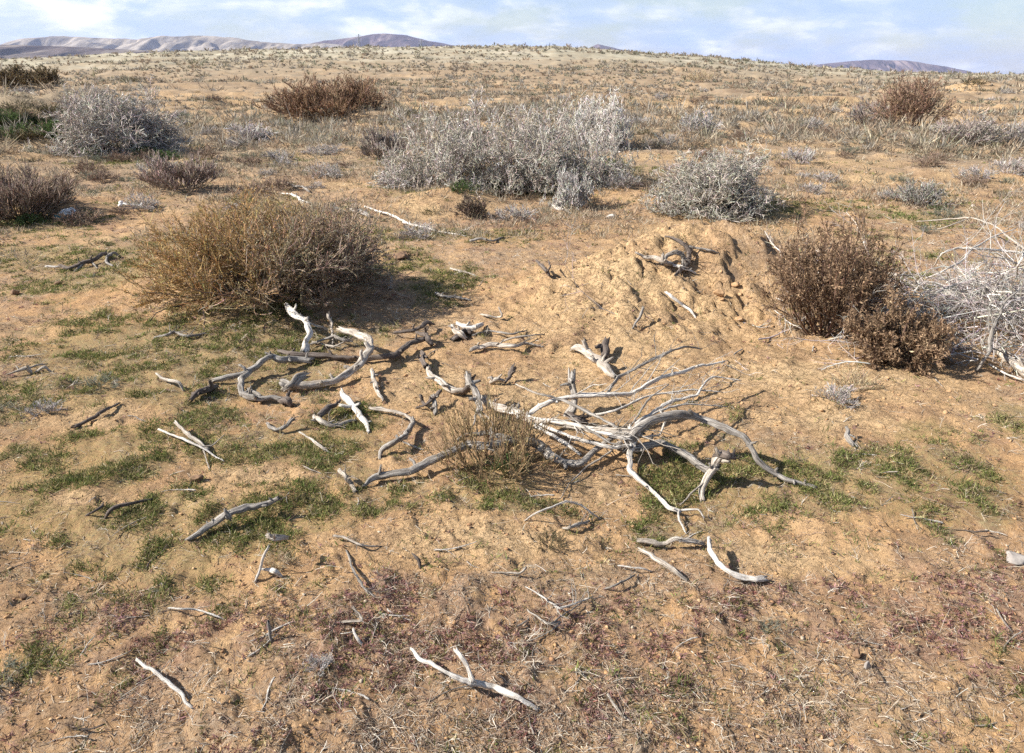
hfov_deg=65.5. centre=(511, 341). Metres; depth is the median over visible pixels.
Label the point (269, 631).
stick
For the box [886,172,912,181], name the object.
cushion plant
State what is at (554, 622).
dead branch
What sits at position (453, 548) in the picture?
loose twig
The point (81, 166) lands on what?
dwarf shrub
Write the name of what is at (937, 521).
loose twig
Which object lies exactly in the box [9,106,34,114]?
dry tuft
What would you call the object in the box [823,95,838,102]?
dwarf shrub
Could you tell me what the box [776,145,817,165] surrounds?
dwarf shrub
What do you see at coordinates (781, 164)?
dwarf shrub
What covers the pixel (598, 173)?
dry tuft
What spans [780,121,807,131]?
dwarf shrub
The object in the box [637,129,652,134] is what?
dry tuft
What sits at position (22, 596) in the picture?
soil clod
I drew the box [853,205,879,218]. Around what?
dry tuft
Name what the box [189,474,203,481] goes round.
wood chip
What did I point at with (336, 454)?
green grass
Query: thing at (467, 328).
dead branch
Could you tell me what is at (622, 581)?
stick
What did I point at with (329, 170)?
dwarf shrub
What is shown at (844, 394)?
dwarf shrub
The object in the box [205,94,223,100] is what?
dwarf shrub
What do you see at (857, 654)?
soil clod
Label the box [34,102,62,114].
dry tuft
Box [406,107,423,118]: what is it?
dry tuft
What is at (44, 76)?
shrub
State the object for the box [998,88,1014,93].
dwarf shrub
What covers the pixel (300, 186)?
dead branch
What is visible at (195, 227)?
dry tuft
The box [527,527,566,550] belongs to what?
dry tuft
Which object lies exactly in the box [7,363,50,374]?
dead branch
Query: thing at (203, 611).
stick
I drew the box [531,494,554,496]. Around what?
loose twig
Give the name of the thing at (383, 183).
dead shrub
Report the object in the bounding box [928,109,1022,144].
shrub
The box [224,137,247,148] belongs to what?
dwarf shrub
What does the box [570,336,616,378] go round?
dead branch
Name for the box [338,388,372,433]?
stick
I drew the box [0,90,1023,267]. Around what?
dry grass
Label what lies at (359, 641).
stick
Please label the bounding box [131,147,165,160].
dwarf shrub
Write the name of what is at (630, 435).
dead bush
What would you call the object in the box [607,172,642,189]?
dwarf shrub
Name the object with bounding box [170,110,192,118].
cushion plant
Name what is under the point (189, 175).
shrub
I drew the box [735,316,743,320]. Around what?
soil clod
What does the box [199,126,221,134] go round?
dwarf shrub
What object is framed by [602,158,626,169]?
dry tuft
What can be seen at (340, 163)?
dwarf shrub
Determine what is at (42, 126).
dry tuft
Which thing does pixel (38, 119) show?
dry tuft
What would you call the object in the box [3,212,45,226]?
shrub
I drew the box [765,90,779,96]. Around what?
dwarf shrub
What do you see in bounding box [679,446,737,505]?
stump
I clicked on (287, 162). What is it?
dwarf shrub
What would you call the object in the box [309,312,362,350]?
dead branch
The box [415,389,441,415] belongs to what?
dead branch
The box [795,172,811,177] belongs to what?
dwarf shrub
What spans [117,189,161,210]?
dwarf shrub
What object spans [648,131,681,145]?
dwarf shrub
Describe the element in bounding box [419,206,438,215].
dry tuft
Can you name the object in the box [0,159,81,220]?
shrub
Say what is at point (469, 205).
dead shrub
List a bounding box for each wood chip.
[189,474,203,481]
[261,568,283,577]
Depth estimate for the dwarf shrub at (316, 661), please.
2.23 m
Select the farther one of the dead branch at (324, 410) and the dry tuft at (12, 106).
the dry tuft at (12, 106)
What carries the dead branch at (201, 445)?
on the ground at (622, 297)
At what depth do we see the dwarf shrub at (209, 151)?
14.78 m
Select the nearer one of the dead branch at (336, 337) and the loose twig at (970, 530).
the loose twig at (970, 530)
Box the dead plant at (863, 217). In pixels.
[856,207,876,234]
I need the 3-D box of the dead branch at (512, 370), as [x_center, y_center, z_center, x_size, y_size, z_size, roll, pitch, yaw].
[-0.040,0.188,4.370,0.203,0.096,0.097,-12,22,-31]
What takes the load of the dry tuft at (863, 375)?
on the ground at (622, 297)
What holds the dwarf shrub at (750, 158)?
on the ground at (622, 297)
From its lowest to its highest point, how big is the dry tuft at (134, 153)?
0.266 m
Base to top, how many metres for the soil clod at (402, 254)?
0.062 m
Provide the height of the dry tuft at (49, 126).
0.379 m
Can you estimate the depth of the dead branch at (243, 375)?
4.33 m
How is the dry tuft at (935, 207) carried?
on the ground at (622, 297)
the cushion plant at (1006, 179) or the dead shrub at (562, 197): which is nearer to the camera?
the dead shrub at (562, 197)
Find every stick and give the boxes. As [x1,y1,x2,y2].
[70,402,119,428]
[85,501,103,515]
[104,497,156,518]
[105,251,120,265]
[135,657,193,709]
[153,325,213,338]
[155,372,185,391]
[168,607,225,620]
[266,416,298,431]
[267,620,272,642]
[299,431,333,452]
[337,605,369,623]
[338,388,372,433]
[338,464,360,492]
[352,627,363,646]
[370,368,383,401]
[384,275,392,289]
[412,553,421,568]
[434,292,470,300]
[450,267,475,276]
[469,236,503,241]
[480,307,502,317]
[493,561,527,575]
[552,205,571,213]
[563,511,595,529]
[604,567,636,588]
[617,565,652,571]
[632,306,644,328]
[637,547,688,581]
[665,291,695,317]
[707,536,768,581]
[844,426,857,447]
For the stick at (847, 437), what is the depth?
3.57 m
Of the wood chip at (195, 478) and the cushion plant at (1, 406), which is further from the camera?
the cushion plant at (1, 406)
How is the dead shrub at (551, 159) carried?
on the ground at (622, 297)
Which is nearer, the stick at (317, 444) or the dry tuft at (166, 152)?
the stick at (317, 444)
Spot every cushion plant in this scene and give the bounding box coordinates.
[0,401,21,412]
[0,650,31,690]
[23,146,42,153]
[70,370,122,394]
[76,169,96,180]
[85,152,110,160]
[118,176,136,181]
[158,147,178,154]
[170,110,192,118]
[238,150,260,158]
[756,615,788,637]
[832,181,848,189]
[835,145,859,153]
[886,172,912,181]
[910,223,945,233]
[921,134,937,143]
[921,205,964,219]
[999,176,1014,183]
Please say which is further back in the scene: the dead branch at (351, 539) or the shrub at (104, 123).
the shrub at (104, 123)
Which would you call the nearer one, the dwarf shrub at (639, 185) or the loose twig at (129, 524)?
the loose twig at (129, 524)
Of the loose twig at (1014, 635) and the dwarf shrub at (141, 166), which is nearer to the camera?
the loose twig at (1014, 635)
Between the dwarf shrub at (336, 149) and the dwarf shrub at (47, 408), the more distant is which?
the dwarf shrub at (336, 149)
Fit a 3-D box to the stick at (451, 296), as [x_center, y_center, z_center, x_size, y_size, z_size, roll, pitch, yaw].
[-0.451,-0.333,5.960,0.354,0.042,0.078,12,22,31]
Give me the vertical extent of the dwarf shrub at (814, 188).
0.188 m
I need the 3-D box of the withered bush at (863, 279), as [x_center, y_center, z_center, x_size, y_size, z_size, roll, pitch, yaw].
[2.023,-0.477,4.994,0.848,0.903,1.077,17,25,40]
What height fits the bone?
0.095 m
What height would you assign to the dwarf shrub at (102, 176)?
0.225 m
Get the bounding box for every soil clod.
[10,288,19,294]
[19,593,26,599]
[393,251,408,258]
[713,289,724,296]
[731,282,739,286]
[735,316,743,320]
[852,649,860,658]
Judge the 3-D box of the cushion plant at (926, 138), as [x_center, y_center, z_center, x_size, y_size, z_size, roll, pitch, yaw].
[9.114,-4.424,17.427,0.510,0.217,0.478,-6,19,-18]
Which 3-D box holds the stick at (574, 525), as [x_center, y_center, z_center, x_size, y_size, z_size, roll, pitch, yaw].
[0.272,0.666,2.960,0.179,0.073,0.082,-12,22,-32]
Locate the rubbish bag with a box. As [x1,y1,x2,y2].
[54,207,75,220]
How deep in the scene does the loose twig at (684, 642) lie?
2.35 m
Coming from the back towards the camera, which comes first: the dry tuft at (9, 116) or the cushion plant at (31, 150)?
the dry tuft at (9, 116)
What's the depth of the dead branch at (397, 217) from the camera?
9.02 m
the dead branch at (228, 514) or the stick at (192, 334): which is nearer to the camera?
the dead branch at (228, 514)
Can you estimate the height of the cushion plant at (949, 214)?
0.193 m
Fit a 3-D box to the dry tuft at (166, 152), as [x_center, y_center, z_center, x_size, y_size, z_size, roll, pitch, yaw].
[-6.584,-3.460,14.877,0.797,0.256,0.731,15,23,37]
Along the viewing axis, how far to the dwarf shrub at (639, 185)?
11.45 m
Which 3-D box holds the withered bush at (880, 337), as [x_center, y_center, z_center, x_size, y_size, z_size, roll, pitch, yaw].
[2.205,-0.098,4.533,0.637,0.479,0.611,9,20,25]
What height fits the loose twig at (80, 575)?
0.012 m
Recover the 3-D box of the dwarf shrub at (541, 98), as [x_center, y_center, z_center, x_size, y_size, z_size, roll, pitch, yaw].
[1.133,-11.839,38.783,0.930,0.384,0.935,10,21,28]
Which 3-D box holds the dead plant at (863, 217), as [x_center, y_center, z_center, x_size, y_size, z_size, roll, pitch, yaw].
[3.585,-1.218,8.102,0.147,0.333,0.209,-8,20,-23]
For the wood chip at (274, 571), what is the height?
0.041 m
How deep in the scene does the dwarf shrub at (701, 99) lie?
39.44 m
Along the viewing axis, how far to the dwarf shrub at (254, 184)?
10.74 m
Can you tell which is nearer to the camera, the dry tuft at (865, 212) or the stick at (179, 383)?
the stick at (179, 383)
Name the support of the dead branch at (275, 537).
on the ground at (622, 297)
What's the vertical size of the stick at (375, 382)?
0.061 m
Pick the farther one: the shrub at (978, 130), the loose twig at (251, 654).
the shrub at (978, 130)
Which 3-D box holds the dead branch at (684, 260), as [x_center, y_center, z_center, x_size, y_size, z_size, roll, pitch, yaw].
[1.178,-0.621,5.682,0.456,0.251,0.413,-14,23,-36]
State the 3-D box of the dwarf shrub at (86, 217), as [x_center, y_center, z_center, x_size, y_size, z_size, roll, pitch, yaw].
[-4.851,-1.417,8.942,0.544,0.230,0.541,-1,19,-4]
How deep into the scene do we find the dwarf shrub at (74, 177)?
11.79 m
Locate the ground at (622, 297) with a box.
[0,45,1023,752]
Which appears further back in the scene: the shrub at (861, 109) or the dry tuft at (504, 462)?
the shrub at (861, 109)
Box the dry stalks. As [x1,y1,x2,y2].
[0,161,1023,752]
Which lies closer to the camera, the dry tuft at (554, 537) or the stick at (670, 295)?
the dry tuft at (554, 537)
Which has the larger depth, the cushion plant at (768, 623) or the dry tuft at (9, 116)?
the dry tuft at (9, 116)
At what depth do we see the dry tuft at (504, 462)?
3.38 m
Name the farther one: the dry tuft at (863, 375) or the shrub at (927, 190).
the shrub at (927, 190)
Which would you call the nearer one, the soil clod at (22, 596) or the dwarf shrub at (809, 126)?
the soil clod at (22, 596)
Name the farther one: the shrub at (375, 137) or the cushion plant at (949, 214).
the shrub at (375, 137)
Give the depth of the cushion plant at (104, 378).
4.28 m
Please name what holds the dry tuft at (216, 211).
on the ground at (622, 297)
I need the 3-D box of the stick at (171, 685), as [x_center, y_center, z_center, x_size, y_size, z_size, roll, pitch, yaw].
[-0.948,0.930,2.178,0.292,0.035,0.021,13,23,34]
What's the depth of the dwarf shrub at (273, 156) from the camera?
15.34 m
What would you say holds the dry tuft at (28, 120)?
on the ground at (622, 297)
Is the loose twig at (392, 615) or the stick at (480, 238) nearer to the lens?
the loose twig at (392, 615)
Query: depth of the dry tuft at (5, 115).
19.05 m
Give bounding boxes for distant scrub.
[0,42,1023,160]
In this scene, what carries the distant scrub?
on the ground at (622, 297)
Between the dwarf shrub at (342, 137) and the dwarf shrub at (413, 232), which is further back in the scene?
the dwarf shrub at (342, 137)
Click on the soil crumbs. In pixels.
(518, 577)
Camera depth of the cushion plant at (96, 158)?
14.80 m
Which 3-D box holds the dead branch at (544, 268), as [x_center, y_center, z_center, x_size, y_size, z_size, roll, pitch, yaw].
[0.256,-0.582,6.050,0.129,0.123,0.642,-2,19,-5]
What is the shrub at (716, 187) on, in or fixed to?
on the ground at (622, 297)
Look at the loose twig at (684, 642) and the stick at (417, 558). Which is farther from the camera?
the stick at (417, 558)
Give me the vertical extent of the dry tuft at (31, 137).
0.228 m
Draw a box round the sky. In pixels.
[0,0,1023,73]
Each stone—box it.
[864,661,870,669]
[1006,551,1023,564]
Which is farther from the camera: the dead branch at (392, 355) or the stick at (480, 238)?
the stick at (480, 238)
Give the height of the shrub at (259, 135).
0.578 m
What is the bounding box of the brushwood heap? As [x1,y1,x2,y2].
[549,174,1023,391]
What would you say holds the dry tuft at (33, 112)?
on the ground at (622, 297)
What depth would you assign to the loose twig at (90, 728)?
2.06 m
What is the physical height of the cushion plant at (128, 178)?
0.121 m
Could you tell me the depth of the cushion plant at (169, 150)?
15.84 m
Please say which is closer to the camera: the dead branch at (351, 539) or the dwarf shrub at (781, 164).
the dead branch at (351, 539)
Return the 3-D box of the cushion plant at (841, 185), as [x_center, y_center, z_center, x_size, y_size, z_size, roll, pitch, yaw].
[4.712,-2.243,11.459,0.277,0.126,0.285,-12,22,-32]
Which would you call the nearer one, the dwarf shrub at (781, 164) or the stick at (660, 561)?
the stick at (660, 561)
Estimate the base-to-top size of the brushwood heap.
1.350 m
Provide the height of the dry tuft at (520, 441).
0.400 m
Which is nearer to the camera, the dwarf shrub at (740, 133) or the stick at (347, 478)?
the stick at (347, 478)
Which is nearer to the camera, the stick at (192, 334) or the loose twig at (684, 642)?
the loose twig at (684, 642)
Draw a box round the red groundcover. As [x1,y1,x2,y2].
[0,175,1023,752]
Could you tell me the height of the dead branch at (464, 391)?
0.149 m
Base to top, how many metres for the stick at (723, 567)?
0.064 m
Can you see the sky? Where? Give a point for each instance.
(976, 36)
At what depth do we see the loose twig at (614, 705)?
2.09 m
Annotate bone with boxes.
[118,201,141,206]
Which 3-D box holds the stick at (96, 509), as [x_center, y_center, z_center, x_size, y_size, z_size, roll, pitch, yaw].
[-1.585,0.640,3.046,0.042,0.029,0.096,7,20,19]
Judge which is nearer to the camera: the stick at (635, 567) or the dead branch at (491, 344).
the stick at (635, 567)
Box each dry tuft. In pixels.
[0,96,37,110]
[0,108,23,119]
[0,109,20,123]
[0,122,30,137]
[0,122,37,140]
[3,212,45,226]
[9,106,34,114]
[9,113,43,125]
[11,127,35,137]
[14,103,41,118]
[14,131,40,139]
[15,116,34,122]
[15,127,42,136]
[22,115,49,126]
[27,156,43,162]
[33,119,61,133]
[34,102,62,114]
[35,106,55,111]
[38,121,63,135]
[41,128,64,138]
[70,143,109,154]
[119,75,143,82]
[129,145,161,156]
[137,149,183,160]
[184,221,209,231]
[208,207,226,215]
[262,545,295,570]
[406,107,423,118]
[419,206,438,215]
[419,377,560,490]
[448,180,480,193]
[477,450,534,477]
[478,179,515,195]
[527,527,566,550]
[584,164,611,177]
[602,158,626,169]
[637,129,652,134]
[681,68,714,82]
[741,200,774,212]
[827,364,884,390]
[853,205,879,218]
[927,202,951,209]
[954,74,987,85]
[990,189,1008,194]
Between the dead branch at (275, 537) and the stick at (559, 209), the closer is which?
the dead branch at (275, 537)
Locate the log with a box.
[994,342,1023,376]
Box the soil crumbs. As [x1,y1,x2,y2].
[0,139,1023,752]
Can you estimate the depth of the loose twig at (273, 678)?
2.14 m
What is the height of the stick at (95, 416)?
0.031 m
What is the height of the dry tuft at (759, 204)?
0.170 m
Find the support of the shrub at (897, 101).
on the ground at (622, 297)
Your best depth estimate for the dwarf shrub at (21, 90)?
46.72 m
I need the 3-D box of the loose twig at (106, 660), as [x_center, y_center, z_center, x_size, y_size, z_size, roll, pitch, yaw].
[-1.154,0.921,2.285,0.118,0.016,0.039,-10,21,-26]
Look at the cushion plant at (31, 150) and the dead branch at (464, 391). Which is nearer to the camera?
the dead branch at (464, 391)
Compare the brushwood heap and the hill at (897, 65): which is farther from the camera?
the hill at (897, 65)
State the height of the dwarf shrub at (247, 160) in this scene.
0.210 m
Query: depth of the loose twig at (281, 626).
2.40 m
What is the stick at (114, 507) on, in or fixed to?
on the ground at (622, 297)
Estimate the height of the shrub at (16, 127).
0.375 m
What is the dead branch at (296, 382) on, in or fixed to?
on the ground at (622, 297)
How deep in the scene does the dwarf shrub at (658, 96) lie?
39.59 m
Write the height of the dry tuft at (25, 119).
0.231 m
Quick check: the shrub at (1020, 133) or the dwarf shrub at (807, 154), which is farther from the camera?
the shrub at (1020, 133)
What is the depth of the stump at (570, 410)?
3.95 m
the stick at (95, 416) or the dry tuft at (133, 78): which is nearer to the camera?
the stick at (95, 416)
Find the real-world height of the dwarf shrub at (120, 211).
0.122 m
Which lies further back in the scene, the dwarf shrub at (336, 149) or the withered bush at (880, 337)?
the dwarf shrub at (336, 149)
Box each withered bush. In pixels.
[747,192,915,340]
[840,280,959,378]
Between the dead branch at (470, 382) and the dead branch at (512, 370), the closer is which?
the dead branch at (470, 382)
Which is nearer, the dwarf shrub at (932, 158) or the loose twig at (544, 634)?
the loose twig at (544, 634)
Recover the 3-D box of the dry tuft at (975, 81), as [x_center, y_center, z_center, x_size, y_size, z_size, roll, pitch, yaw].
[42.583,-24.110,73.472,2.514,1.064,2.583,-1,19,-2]
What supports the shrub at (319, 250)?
on the ground at (622, 297)
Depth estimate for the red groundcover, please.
2.41 m
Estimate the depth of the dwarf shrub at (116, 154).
14.78 m
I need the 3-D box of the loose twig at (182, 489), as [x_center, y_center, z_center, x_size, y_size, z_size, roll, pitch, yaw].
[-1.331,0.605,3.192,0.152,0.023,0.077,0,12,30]
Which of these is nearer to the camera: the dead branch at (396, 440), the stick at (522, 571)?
the stick at (522, 571)
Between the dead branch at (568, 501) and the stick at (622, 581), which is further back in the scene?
the dead branch at (568, 501)
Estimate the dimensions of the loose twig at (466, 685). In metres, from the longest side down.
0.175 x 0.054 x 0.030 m
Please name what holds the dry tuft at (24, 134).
on the ground at (622, 297)
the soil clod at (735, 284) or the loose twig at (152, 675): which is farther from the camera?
the soil clod at (735, 284)
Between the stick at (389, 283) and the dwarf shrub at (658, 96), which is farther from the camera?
the dwarf shrub at (658, 96)
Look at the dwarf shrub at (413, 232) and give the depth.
8.08 m
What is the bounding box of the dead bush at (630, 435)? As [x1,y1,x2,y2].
[362,323,817,534]
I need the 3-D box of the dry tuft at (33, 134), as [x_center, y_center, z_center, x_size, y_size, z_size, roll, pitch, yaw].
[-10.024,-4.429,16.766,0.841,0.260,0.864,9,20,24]
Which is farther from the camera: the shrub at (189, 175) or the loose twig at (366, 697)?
the shrub at (189, 175)
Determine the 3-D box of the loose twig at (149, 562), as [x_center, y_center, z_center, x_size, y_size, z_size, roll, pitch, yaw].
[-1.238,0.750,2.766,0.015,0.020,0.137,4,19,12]
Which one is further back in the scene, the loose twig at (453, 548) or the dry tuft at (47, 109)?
the dry tuft at (47, 109)
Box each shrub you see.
[0,63,61,86]
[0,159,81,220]
[13,86,34,93]
[14,75,194,156]
[20,396,66,418]
[48,172,85,185]
[51,204,106,228]
[70,158,107,174]
[80,168,120,183]
[101,149,136,161]
[110,204,132,215]
[113,179,399,330]
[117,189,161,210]
[130,157,177,178]
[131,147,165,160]
[135,149,221,190]
[171,108,192,113]
[185,143,221,158]
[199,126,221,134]
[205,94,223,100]
[223,120,277,141]
[223,200,239,209]
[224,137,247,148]
[224,178,277,197]
[227,154,268,165]
[251,70,396,119]
[258,168,279,174]
[259,149,295,159]
[259,174,300,190]
[267,153,296,166]
[298,143,337,155]
[299,650,334,680]
[303,159,342,178]
[306,179,325,189]
[319,142,348,151]
[330,160,353,167]
[332,134,347,141]
[358,121,408,157]
[366,156,448,190]
[370,87,638,198]
[394,218,435,240]
[452,191,489,218]
[487,204,539,220]
[526,96,543,101]
[539,162,593,210]
[556,85,639,151]
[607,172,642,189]
[631,116,651,124]
[636,179,656,186]
[638,131,786,222]
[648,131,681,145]
[653,92,672,100]
[679,105,723,134]
[688,96,702,102]
[689,147,719,159]
[700,94,710,99]
[727,129,758,140]
[738,154,762,164]
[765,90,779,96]
[773,159,793,167]
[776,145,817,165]
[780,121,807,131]
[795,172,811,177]
[797,181,825,194]
[798,114,828,129]
[809,170,842,182]
[811,124,841,133]
[811,382,860,412]
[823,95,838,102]
[835,150,852,157]
[845,95,902,124]
[864,69,963,127]
[874,189,898,199]
[884,174,956,208]
[907,152,946,167]
[926,149,955,160]
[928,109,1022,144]
[949,163,1000,179]
[955,173,987,187]
[988,156,1023,175]
[996,123,1023,143]
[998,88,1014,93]
[1003,119,1023,129]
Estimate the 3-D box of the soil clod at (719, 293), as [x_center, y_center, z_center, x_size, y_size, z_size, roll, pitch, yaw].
[1.397,-0.327,5.383,0.079,0.051,0.054,0,18,0]
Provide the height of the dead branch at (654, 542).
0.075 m
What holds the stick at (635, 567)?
on the ground at (622, 297)
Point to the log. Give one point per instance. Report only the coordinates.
(1018, 364)
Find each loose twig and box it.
[49,734,88,742]
[63,572,94,580]
[73,723,105,729]
[87,650,130,665]
[112,517,146,535]
[135,659,170,684]
[145,545,166,568]
[161,489,196,491]
[247,633,278,656]
[249,621,294,641]
[261,677,275,710]
[326,687,371,700]
[379,612,409,618]
[430,680,485,700]
[433,541,476,555]
[520,623,560,644]
[528,716,534,735]
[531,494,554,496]
[607,693,632,723]
[672,637,698,652]
[900,514,943,523]
[944,529,989,532]
[996,608,1023,639]
[1003,631,1022,650]
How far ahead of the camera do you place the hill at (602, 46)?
8332.76 m
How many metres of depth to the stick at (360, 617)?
2.40 m
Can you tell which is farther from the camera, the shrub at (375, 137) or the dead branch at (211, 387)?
the shrub at (375, 137)
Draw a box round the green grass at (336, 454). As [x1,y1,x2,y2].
[0,152,1023,752]
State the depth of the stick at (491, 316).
5.43 m
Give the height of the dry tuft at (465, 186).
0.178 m
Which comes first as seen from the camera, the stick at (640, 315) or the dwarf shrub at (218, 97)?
the stick at (640, 315)
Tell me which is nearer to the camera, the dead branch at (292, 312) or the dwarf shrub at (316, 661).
the dwarf shrub at (316, 661)
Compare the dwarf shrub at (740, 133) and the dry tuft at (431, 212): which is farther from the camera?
the dwarf shrub at (740, 133)
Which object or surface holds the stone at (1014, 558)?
on the ground at (622, 297)
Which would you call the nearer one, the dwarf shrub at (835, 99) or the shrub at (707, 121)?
the shrub at (707, 121)
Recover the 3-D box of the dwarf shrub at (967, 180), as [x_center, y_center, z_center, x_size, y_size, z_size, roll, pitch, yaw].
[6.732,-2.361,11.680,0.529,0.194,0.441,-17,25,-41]
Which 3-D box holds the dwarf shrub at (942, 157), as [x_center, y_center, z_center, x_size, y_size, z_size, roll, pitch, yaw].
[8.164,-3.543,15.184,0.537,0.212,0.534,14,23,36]
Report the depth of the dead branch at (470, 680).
2.13 m
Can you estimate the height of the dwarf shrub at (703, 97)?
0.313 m
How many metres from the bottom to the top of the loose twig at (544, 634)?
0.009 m
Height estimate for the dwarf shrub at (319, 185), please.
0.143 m
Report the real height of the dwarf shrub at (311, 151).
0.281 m
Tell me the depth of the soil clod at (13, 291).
6.13 m
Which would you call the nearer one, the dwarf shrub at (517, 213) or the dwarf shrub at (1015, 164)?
the dwarf shrub at (517, 213)
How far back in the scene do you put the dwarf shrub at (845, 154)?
15.15 m
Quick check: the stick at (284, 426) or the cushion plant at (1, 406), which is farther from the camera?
the cushion plant at (1, 406)
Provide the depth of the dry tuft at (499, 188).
11.06 m
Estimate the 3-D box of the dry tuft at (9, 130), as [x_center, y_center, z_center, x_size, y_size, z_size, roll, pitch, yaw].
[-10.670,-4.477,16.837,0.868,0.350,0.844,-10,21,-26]
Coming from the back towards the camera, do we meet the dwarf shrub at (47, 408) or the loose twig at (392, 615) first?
the dwarf shrub at (47, 408)
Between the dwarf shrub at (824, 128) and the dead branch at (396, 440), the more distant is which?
the dwarf shrub at (824, 128)
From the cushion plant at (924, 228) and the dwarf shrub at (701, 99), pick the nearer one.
the cushion plant at (924, 228)
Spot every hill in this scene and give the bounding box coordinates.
[0,45,161,58]
[1,36,345,51]
[315,33,453,47]
[590,44,645,52]
[812,60,975,73]
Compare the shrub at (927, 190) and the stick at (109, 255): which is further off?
the shrub at (927, 190)
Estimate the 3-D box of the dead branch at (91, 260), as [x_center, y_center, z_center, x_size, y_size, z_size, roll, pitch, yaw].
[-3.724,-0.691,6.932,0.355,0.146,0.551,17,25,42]
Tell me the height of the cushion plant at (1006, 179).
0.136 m
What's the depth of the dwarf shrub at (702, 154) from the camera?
14.94 m
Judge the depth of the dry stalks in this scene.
2.34 m
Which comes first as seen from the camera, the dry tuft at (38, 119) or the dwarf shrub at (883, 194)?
the dwarf shrub at (883, 194)
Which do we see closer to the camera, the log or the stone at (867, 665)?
the stone at (867, 665)
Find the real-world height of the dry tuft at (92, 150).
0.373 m
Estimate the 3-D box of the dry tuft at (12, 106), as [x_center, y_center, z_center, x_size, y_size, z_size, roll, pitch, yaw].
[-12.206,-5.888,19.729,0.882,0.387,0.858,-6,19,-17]
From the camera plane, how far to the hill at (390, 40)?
7404.97 m
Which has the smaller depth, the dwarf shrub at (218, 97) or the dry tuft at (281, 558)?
the dry tuft at (281, 558)
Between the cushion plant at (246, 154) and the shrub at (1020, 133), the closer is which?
the cushion plant at (246, 154)
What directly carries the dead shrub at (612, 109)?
on the ground at (622, 297)
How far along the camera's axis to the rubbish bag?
9.17 m
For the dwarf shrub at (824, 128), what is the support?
on the ground at (622, 297)
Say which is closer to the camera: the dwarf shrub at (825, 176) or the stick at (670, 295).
the stick at (670, 295)
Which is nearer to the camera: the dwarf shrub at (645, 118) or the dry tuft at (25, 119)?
the dry tuft at (25, 119)
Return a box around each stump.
[559,367,590,423]
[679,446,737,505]
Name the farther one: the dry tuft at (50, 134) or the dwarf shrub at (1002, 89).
the dwarf shrub at (1002, 89)
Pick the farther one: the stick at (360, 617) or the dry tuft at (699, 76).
the dry tuft at (699, 76)
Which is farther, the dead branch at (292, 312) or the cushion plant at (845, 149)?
the cushion plant at (845, 149)
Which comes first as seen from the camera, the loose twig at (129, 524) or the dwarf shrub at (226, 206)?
the loose twig at (129, 524)
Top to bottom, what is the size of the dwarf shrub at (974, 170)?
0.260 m
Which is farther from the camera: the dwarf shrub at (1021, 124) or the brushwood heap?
the dwarf shrub at (1021, 124)
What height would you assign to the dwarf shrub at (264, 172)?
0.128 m
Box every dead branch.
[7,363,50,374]
[45,247,110,271]
[158,420,225,467]
[184,496,281,540]
[188,379,218,402]
[212,351,314,407]
[254,533,289,581]
[277,318,434,361]
[279,326,374,391]
[281,182,311,202]
[284,302,313,352]
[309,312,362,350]
[310,399,357,428]
[333,534,392,600]
[350,206,484,235]
[368,407,423,459]
[409,647,540,711]
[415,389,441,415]
[416,350,475,395]
[448,321,483,341]
[464,370,492,428]
[469,323,549,351]
[488,363,516,383]
[522,575,600,633]
[524,497,606,520]
[535,259,555,276]
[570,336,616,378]
[635,235,719,276]
[636,529,713,546]
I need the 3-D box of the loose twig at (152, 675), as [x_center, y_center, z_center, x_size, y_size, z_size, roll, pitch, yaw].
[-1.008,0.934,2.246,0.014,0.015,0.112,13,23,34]
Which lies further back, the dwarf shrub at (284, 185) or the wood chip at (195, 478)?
the dwarf shrub at (284, 185)
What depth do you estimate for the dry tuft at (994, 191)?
10.86 m
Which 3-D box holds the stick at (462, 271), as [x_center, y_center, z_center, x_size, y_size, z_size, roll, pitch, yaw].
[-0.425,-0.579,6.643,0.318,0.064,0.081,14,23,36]
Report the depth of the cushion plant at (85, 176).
12.38 m
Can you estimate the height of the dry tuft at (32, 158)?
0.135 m
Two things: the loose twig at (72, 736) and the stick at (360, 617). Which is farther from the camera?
the stick at (360, 617)
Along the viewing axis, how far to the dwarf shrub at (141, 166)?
12.71 m
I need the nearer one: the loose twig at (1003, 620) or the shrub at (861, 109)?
the loose twig at (1003, 620)
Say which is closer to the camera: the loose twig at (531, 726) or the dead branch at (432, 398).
the loose twig at (531, 726)
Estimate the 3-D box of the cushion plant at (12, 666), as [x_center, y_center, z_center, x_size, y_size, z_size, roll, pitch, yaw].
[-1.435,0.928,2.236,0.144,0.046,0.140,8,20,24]
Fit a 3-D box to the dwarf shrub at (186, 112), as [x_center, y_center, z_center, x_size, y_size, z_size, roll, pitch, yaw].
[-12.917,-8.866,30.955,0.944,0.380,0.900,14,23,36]
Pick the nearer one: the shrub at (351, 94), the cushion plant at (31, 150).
the cushion plant at (31, 150)

